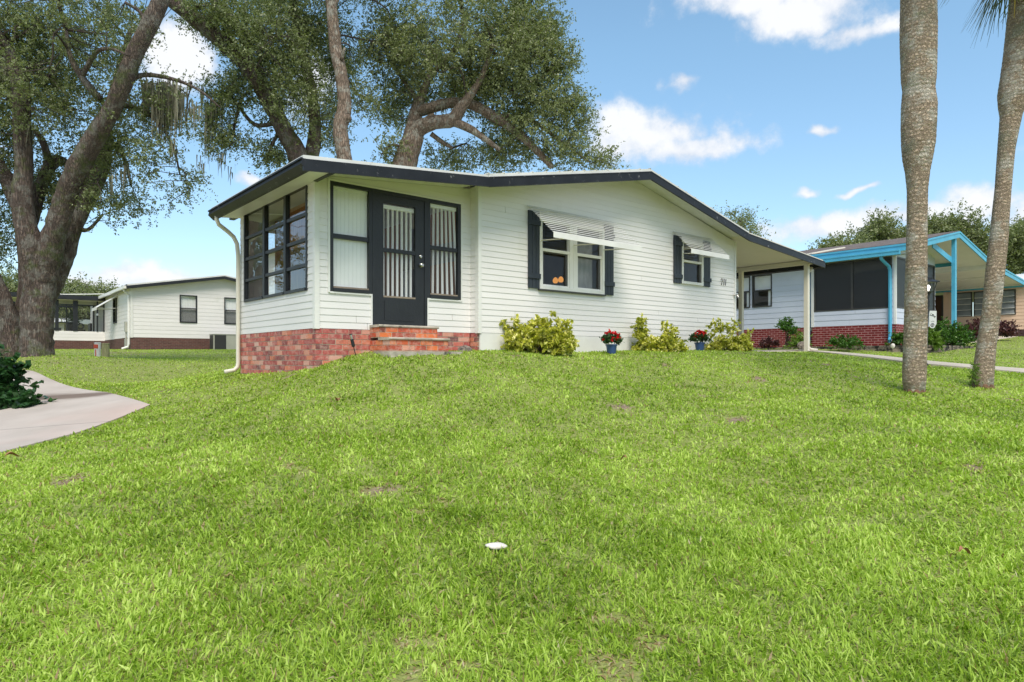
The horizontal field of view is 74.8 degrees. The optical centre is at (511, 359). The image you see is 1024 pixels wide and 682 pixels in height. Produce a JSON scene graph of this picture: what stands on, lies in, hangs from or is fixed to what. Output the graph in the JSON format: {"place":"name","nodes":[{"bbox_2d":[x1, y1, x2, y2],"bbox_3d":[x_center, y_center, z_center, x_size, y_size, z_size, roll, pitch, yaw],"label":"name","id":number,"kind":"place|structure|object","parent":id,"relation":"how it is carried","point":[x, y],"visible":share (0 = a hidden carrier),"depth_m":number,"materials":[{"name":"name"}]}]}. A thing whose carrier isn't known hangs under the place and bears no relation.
{"place":"outdoors","nodes":[
{"label":"outdoors","id":0,"kind":"place"},
{"bbox_2d":[0,370,149,451],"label":"driveway","id":1,"kind":"structure","parent":0,"point":[69,410],"depth_m":9.89,"materials":[{"name":"concrete"}]},
{"bbox_2d":[0,344,57,409],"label":"bush","id":2,"kind":"object","parent":1,"relation":"on","point":[14,394],"visible":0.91,"depth_m":10.94,"materials":[{"name":"green plant"}]},
{"bbox_2d":[59,307,90,330],"bbox_3d":[-24.431,-2.125,37.122,1.555,2.211,1.598,0,0,0],"label":"potted plant","id":3,"kind":"object","parent":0,"point":[69,326],"visible":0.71,"depth_m":36.70,"materials":[{"name":"green plant"}]},
{"bbox_2d":[64,294,101,294],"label":"overhead cable","id":4,"kind":"object","parent":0,"point":[82,294],"visible":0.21,"depth_m":44.98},
{"bbox_2d":[88,323,91,331],"bbox_3d":[-24.105,-1.535,37.723,0.710,1.030,0.700,0,0,-40],"label":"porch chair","id":5,"kind":"object","parent":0,"point":[89,326],"visible":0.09,"depth_m":37.66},
{"bbox_2d":[0,336,1023,681],"bbox_3d":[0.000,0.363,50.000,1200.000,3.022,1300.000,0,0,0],"label":"ground","id":6,"kind":"structure","parent":0,"point":[396,391],"depth_m":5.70,"materials":[{"name":"green plant"}]},
{"bbox_2d":[5,451,19,456],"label":"fallen leaf","id":7,"kind":"object","parent":6,"relation":"on","point":[10,452],"visible":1,"depth_m":6.99,"materials":[{"name":"brown plant"}]},
{"bbox_2d":[0,267,64,321],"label":"oak tree","id":8,"kind":"object","parent":6,"relation":"on","point":[12,284],"visible":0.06,"depth_m":46.98,"materials":[{"name":"green plant"}]},
{"bbox_2d":[54,318,89,330],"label":"distant house","id":9,"kind":"structure","parent":6,"relation":"on","point":[62,326],"depth_m":56.14,"materials":[{"name":"beige metal"}]},
{"bbox_2d":[78,326,87,330],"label":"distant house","id":10,"kind":"structure","parent":6,"relation":"on","point":[85,328],"depth_m":59.99,"materials":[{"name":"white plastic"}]},
{"bbox_2d":[59,271,114,319],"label":"oak tree","id":11,"kind":"object","parent":6,"relation":"on","point":[77,287],"visible":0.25,"depth_m":60.85,"materials":[{"name":"green plant"}]},
{"bbox_2d":[94,342,100,355],"bbox_3d":[-11.631,-0.213,18.800,0.173,0.550,0.173,0,0,0],"label":"marker post","id":12,"kind":"object","parent":6,"relation":"on","point":[97,348],"visible":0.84,"depth_m":18.73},
{"bbox_2d":[101,343,109,356],"bbox_3d":[-11.285,-0.204,18.600,0.216,0.510,0.216,0,0,0],"label":"marker post","id":13,"kind":"object","parent":6,"relation":"on","point":[105,349],"visible":0.88,"depth_m":18.53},
{"bbox_2d":[0,0,220,358],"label":"live oak","id":14,"kind":"object","parent":6,"relation":"on","point":[46,254],"visible":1,"depth_m":16.63,"materials":[{"name":"green plant"}]},
{"bbox_2d":[105,275,122,289],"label":"oak tree","id":15,"kind":"object","parent":6,"relation":"on","point":[114,284],"visible":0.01,"depth_m":66.00,"materials":[{"name":"green plant"}]},
{"bbox_2d":[10,275,240,349],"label":"neighbour house","id":16,"kind":"structure","parent":6,"relation":"on","point":[187,313],"depth_m":33.91,"materials":[{"name":"white plastic"}]},
{"bbox_2d":[113,298,116,323],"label":"window","id":17,"kind":"structure","parent":16,"relation":"in","point":[115,299],"depth_m":35.09,"materials":[{"name":"black glass"}]},
{"bbox_2d":[180,295,196,322],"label":"window","id":18,"kind":"structure","parent":16,"relation":"in","point":[188,304],"depth_m":33.67,"materials":[{"name":"grey glass"}]},
{"bbox_2d":[224,297,240,323],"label":"window","id":19,"kind":"structure","parent":16,"relation":"in","point":[229,303],"depth_m":34.97,"materials":[{"name":"grey glass"}]},
{"bbox_2d":[209,334,240,349],"bbox_3d":[-14.595,-0.889,34.176,1.420,0.820,0.700,0,0,-40],"label":"air conditioner","id":20,"kind":"object","parent":6,"relation":"on","point":[222,341],"visible":0.62,"depth_m":33.77,"materials":[{"name":"white metal"}]},
{"bbox_2d":[166,0,381,184],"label":"live oak","id":21,"kind":"object","parent":6,"relation":"on","point":[249,53],"visible":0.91,"depth_m":23.45,"materials":[{"name":"green plant"}]},
{"bbox_2d":[349,333,355,354],"bbox_3d":[-2.378,-0.202,10.021,0.123,0.383,0.053,0,0,-36],"label":"garden spotlight","id":22,"kind":"object","parent":6,"relation":"on","point":[352,342],"visible":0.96,"depth_m":10.00,"materials":[{"name":"metal"}]},
{"bbox_2d":[325,0,418,159],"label":"live oak","id":23,"kind":"object","parent":6,"relation":"on","point":[342,119],"visible":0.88,"depth_m":24.15,"materials":[{"name":"green plant"}]},
{"bbox_2d":[369,324,461,357],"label":"steps","id":24,"kind":"structure","parent":6,"relation":"on","point":[393,341],"depth_m":10.26,"materials":[{"name":"orange brick"}]},
{"bbox_2d":[457,345,471,351],"bbox_3d":[-0.779,-0.115,11.278,0.294,0.258,0.187,0,0,0],"label":"stone","id":25,"kind":"object","parent":6,"relation":"on","point":[465,348],"visible":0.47,"depth_m":11.21,"materials":[{"name":"beige stone"}]},
{"bbox_2d":[359,0,630,173],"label":"live oak","id":26,"kind":"object","parent":6,"relation":"on","point":[529,33],"visible":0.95,"depth_m":25.17,"materials":[{"name":"green plant"}]},
{"bbox_2d":[485,542,506,549],"bbox_3d":[-0.099,1.189,4.274,0.143,0.040,0.095,0,0,24],"label":"stone","id":27,"kind":"object","parent":6,"relation":"on","point":[496,545],"visible":0.95,"depth_m":4.25,"materials":[{"name":"white stone"}]},
{"bbox_2d":[208,155,824,373],"bbox_3d":[-1.111,-1.696,18.475,14.935,4.392,12.945,0,0,-40],"label":"mobile home","id":28,"kind":"object","parent":6,"relation":"on","point":[471,260],"visible":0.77,"depth_m":11.90,"materials":[{"name":"white plastic"}]},
{"bbox_2d":[244,206,262,301],"bbox_3d":[-4.526,-1.850,11.794,0.084,1.620,1.000,0,0,-40],"label":"window","id":29,"kind":"structure","parent":28,"relation":"in","point":[246,237],"depth_m":12.03,"materials":[{"name":"black glass"}]},
{"bbox_2d":[263,196,284,298],"bbox_3d":[-3.904,-1.850,11.053,0.084,1.620,0.935,0,0,-40],"label":"window","id":30,"kind":"structure","parent":28,"relation":"in","point":[266,229],"depth_m":11.36,"materials":[{"name":"black glass"}]},
{"bbox_2d":[284,185,307,294],"bbox_3d":[-3.326,-1.850,10.363,0.084,1.620,0.865,0,0,-40],"label":"window","id":31,"kind":"structure","parent":28,"relation":"in","point":[287,220],"depth_m":10.55,"materials":[{"name":"black glass"}]},
{"bbox_2d":[330,180,371,293],"bbox_3d":[-2.467,-1.840,10.208,0.700,1.644,0.127,0,0,-40],"label":"window","id":32,"kind":"structure","parent":28,"relation":"in","point":[350,205],"depth_m":10.23,"materials":[{"name":"white glass"}]},
{"bbox_2d":[376,193,423,325],"bbox_3d":[-1.812,-1.578,10.757,0.896,2.044,0.165,0,0,-36],"label":"door","id":33,"kind":"structure","parent":28,"relation":"in","point":[390,310],"depth_m":10.77,"materials":[{"name":"black glass"}]},
{"bbox_2d":[427,198,460,299],"bbox_3d":[-1.169,-1.840,11.297,0.680,1.644,0.127,0,0,-40],"label":"window","id":34,"kind":"structure","parent":28,"relation":"in","point":[450,207],"depth_m":11.33,"materials":[{"name":"black glass"}]},
{"bbox_2d":[538,217,605,295],"bbox_3d":[1.127,-1.945,12.941,1.800,1.340,0.220,0,0,-40],"label":"window","id":35,"kind":"structure","parent":28,"relation":"in","point":[577,259],"depth_m":12.97,"materials":[{"name":"white glass"}]},
{"bbox_2d":[682,240,703,285],"bbox_3d":[4.124,-2.210,15.386,0.831,0.980,0.107,0,0,-40],"label":"window","id":36,"kind":"structure","parent":28,"relation":"in","point":[700,264],"depth_m":15.51,"materials":[{"name":"white plastic"}]},
{"bbox_2d":[499,311,579,356],"bbox_3d":[0.474,-0.429,11.776,1.457,0.897,0.894,0,0,0],"label":"variegated shrub","id":37,"kind":"object","parent":6,"relation":"on","point":[542,337],"visible":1,"depth_m":11.58,"materials":[{"name":"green plant"}]},
{"bbox_2d":[599,329,624,353],"bbox_3d":[1.920,-0.354,12.936,0.479,0.498,0.491,0,0,-38],"label":"flower pot","id":38,"kind":"object","parent":6,"relation":"on","point":[611,337],"visible":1,"depth_m":12.86,"materials":[{"name":"blue plastic"}]},
{"bbox_2d":[630,313,690,352],"bbox_3d":[3.027,-0.513,13.848,1.183,0.923,0.851,0,0,-23],"label":"variegated shrub","id":39,"kind":"object","parent":6,"relation":"on","point":[667,340],"visible":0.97,"depth_m":13.69,"materials":[{"name":"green plant"}]},
{"bbox_2d":[688,329,712,350],"bbox_3d":[4.141,-0.432,14.743,0.525,0.493,0.459,0,0,0],"label":"flower pot","id":40,"kind":"object","parent":6,"relation":"on","point":[701,336],"visible":0.99,"depth_m":14.66,"materials":[{"name":"blue plastic"}]},
{"bbox_2d":[704,317,754,351],"bbox_3d":[4.962,-0.521,15.369,1.277,0.918,0.908,0,0,0],"label":"variegated shrub","id":41,"kind":"object","parent":6,"relation":"on","point":[742,342],"visible":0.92,"depth_m":15.22,"materials":[{"name":"green plant"}]},
{"bbox_2d":[713,200,775,240],"bbox_3d":[13.447,-4.959,40.052,4.802,9.098,3.786,0,0,-28],"label":"oak tree","id":42,"kind":"object","parent":6,"relation":"on","point":[740,220],"visible":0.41,"depth_m":39.83,"materials":[{"name":"green plant"}]},
{"bbox_2d":[757,336,780,348],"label":"shrub","id":43,"kind":"object","parent":6,"relation":"on","point":[766,343],"visible":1,"depth_m":22.37,"materials":[{"name":"purple plant"}]},
{"bbox_2d":[773,316,799,346],"bbox_3d":[9.039,-0.925,22.012,0.898,1.036,0.632,0,0,0],"label":"shrub","id":44,"kind":"object","parent":6,"relation":"on","point":[785,325],"visible":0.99,"depth_m":21.93,"materials":[{"name":"green plant"}]},
{"bbox_2d":[783,331,812,348],"bbox_3d":[8.985,-0.556,21.084,0.934,0.747,0.720,0,0,0],"label":"fern","id":45,"kind":"object","parent":6,"relation":"on","point":[795,341],"visible":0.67,"depth_m":20.97,"materials":[{"name":"green plant"}]},
{"bbox_2d":[797,341,803,349],"bbox_3d":[8.943,-0.407,20.606,0.341,0.318,0.233,0,0,21],"label":"stone","id":46,"kind":"object","parent":6,"relation":"on","point":[800,345],"visible":0.48,"depth_m":20.54,"materials":[{"name":"beige stone"}]},
{"bbox_2d":[808,225,877,249],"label":"oak tree","id":47,"kind":"object","parent":6,"relation":"on","point":[840,241],"visible":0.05,"depth_m":49.47,"materials":[{"name":"green plant"}]},
{"bbox_2d":[825,333,865,351],"bbox_3d":[10.589,-0.551,21.303,1.183,0.598,0.979,0,0,-21],"label":"shrub","id":48,"kind":"object","parent":6,"relation":"on","point":[842,342],"visible":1,"depth_m":21.15,"materials":[{"name":"green plant"}]},
{"bbox_2d":[752,345,973,352],"bbox_3d":[11.052,-0.329,25.503,4.920,0.246,10.417,0,0,-40],"label":"garden edging","id":49,"kind":"object","parent":6,"relation":"on","point":[900,347],"visible":0.24,"depth_m":21.21,"materials":[{"name":"grey stone"}]},
{"bbox_2d":[884,329,902,344],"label":"round shrub","id":50,"kind":"object","parent":49,"relation":"on","point":[897,338],"visible":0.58,"depth_m":20.91,"materials":[{"name":"green plant"}]},
{"bbox_2d":[844,200,906,242],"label":"oak tree","id":51,"kind":"object","parent":6,"relation":"on","point":[883,229],"visible":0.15,"depth_m":52.89,"materials":[{"name":"green plant"}]},
{"bbox_2d":[736,231,1023,346],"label":"blue trimmed house","id":52,"kind":"structure","parent":6,"relation":"on","point":[858,289],"depth_m":23.85,"materials":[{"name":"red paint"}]},
{"bbox_2d":[736,276,749,308],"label":"window","id":53,"kind":"structure","parent":52,"relation":"in","point":[747,278],"depth_m":26.28,"materials":[{"name":"white metal"}]},
{"bbox_2d":[752,274,771,307],"bbox_3d":[9.630,-2.640,25.743,0.162,1.240,0.820,0,0,-40],"label":"window","id":54,"kind":"structure","parent":52,"relation":"in","point":[764,282],"depth_m":25.76,"materials":[{"name":"brown metal"}]},
{"bbox_2d":[899,0,937,393],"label":"palm tree","id":55,"kind":"object","parent":6,"relation":"on","point":[918,35],"visible":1,"depth_m":9.86,"materials":[{"name":"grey plant"}]},
{"bbox_2d":[927,277,939,365],"bbox_3d":[9.008,-0.775,14.500,0.310,2.018,0.310,0,0,0],"label":"lamp post","id":56,"kind":"object","parent":6,"relation":"on","point":[930,280],"visible":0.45,"depth_m":14.46,"materials":[{"name":"white metal"}]},
{"bbox_2d":[928,310,936,327],"bbox_3d":[9.030,-0.874,14.421,0.215,0.387,0.029,0,0,0],"label":"hanging sign","id":57,"kind":"object","parent":56,"relation":"attached to","point":[932,318],"visible":0.99,"depth_m":14.42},
{"bbox_2d":[928,327,944,352],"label":"fern","id":58,"kind":"object","parent":6,"relation":"on","point":[934,340],"visible":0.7,"depth_m":20.43,"materials":[{"name":"green plant"}]},
{"bbox_2d":[903,198,990,254],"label":"oak tree","id":59,"kind":"object","parent":6,"relation":"on","point":[974,233],"visible":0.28,"depth_m":50.68,"materials":[{"name":"green plant"}]},
{"bbox_2d":[929,317,976,347],"bbox_3d":[14.380,-0.872,22.200,1.962,1.161,1.213,0,0,13],"label":"hedge","id":60,"kind":"object","parent":6,"relation":"on","point":[951,334],"visible":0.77,"depth_m":21.95,"materials":[{"name":"green plant"}]},
{"bbox_2d":[959,546,970,553],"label":"fallen leaf","id":61,"kind":"object","parent":6,"relation":"on","point":[966,549],"visible":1,"depth_m":4.29,"materials":[{"name":"brown plant"}]},
{"bbox_2d":[964,317,980,338],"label":"purple shrub","id":62,"kind":"object","parent":6,"relation":"on","point":[972,327],"visible":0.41,"depth_m":26.93,"materials":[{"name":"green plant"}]},
{"bbox_2d":[966,362,982,387],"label":"fern","id":63,"kind":"object","parent":6,"relation":"on","point":[973,377],"visible":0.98,"depth_m":10.68,"materials":[{"name":"green plant"}]},
{"bbox_2d":[935,274,1023,336],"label":"peach house","id":64,"kind":"structure","parent":6,"relation":"on","point":[969,305],"depth_m":31.31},
{"bbox_2d":[935,297,940,329],"bbox_3d":[20.573,-2.025,32.758,0.060,2.050,0.900,0,0,-40],"label":"door","id":65,"kind":"structure","parent":64,"relation":"in","point":[937,299],"depth_m":32.55,"materials":[{"name":"brown wood"}]},
{"bbox_2d":[957,292,972,316],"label":"window","id":66,"kind":"structure","parent":64,"relation":"in","point":[965,299],"depth_m":31.63,"materials":[{"name":"grey glass"}]},
{"bbox_2d":[973,291,982,315],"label":"window","id":67,"kind":"structure","parent":64,"relation":"in","point":[977,296],"depth_m":31.24,"materials":[{"name":"grey glass"}]},
{"bbox_2d":[1001,289,1015,314],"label":"window","id":68,"kind":"structure","parent":64,"relation":"in","point":[1009,296],"depth_m":30.31,"materials":[{"name":"grey glass"}]},
{"bbox_2d":[941,0,1023,388],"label":"palm tree","id":69,"kind":"object","parent":6,"relation":"on","point":[1010,98],"visible":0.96,"depth_m":10.70,"materials":[{"name":"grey plant"}]},
{"bbox_2d":[985,207,1023,274],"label":"oak tree","id":70,"kind":"object","parent":6,"relation":"on","point":[1015,260],"visible":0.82,"depth_m":45.12,"materials":[{"name":"green plant"}]},
{"bbox_2d":[998,319,1021,337],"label":"purple shrub","id":71,"kind":"object","parent":6,"relation":"on","point":[1005,330],"visible":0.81,"depth_m":26.81,"materials":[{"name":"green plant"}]},
{"bbox_2d":[0,0,1023,293],"label":"sky","id":72,"kind":"structure","parent":0,"point":[791,109],"materials":[{"name":"blue"}]},
{"bbox_2d":[751,350,805,351],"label":"carport pavement","id":73,"kind":"structure","parent":0,"point":[774,350],"depth_m":18.85,"materials":[{"name":"concrete"}]},
{"bbox_2d":[763,349,1023,372],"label":"path","id":74,"kind":"structure","parent":0,"point":[967,366],"depth_m":15.74,"materials":[{"name":"concrete"}]},
{"bbox_2d":[958,336,1017,343],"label":"carport pavement","id":75,"kind":"structure","parent":0,"point":[1001,337],"depth_m":29.15,"materials":[{"name":"concrete"}]}
]}

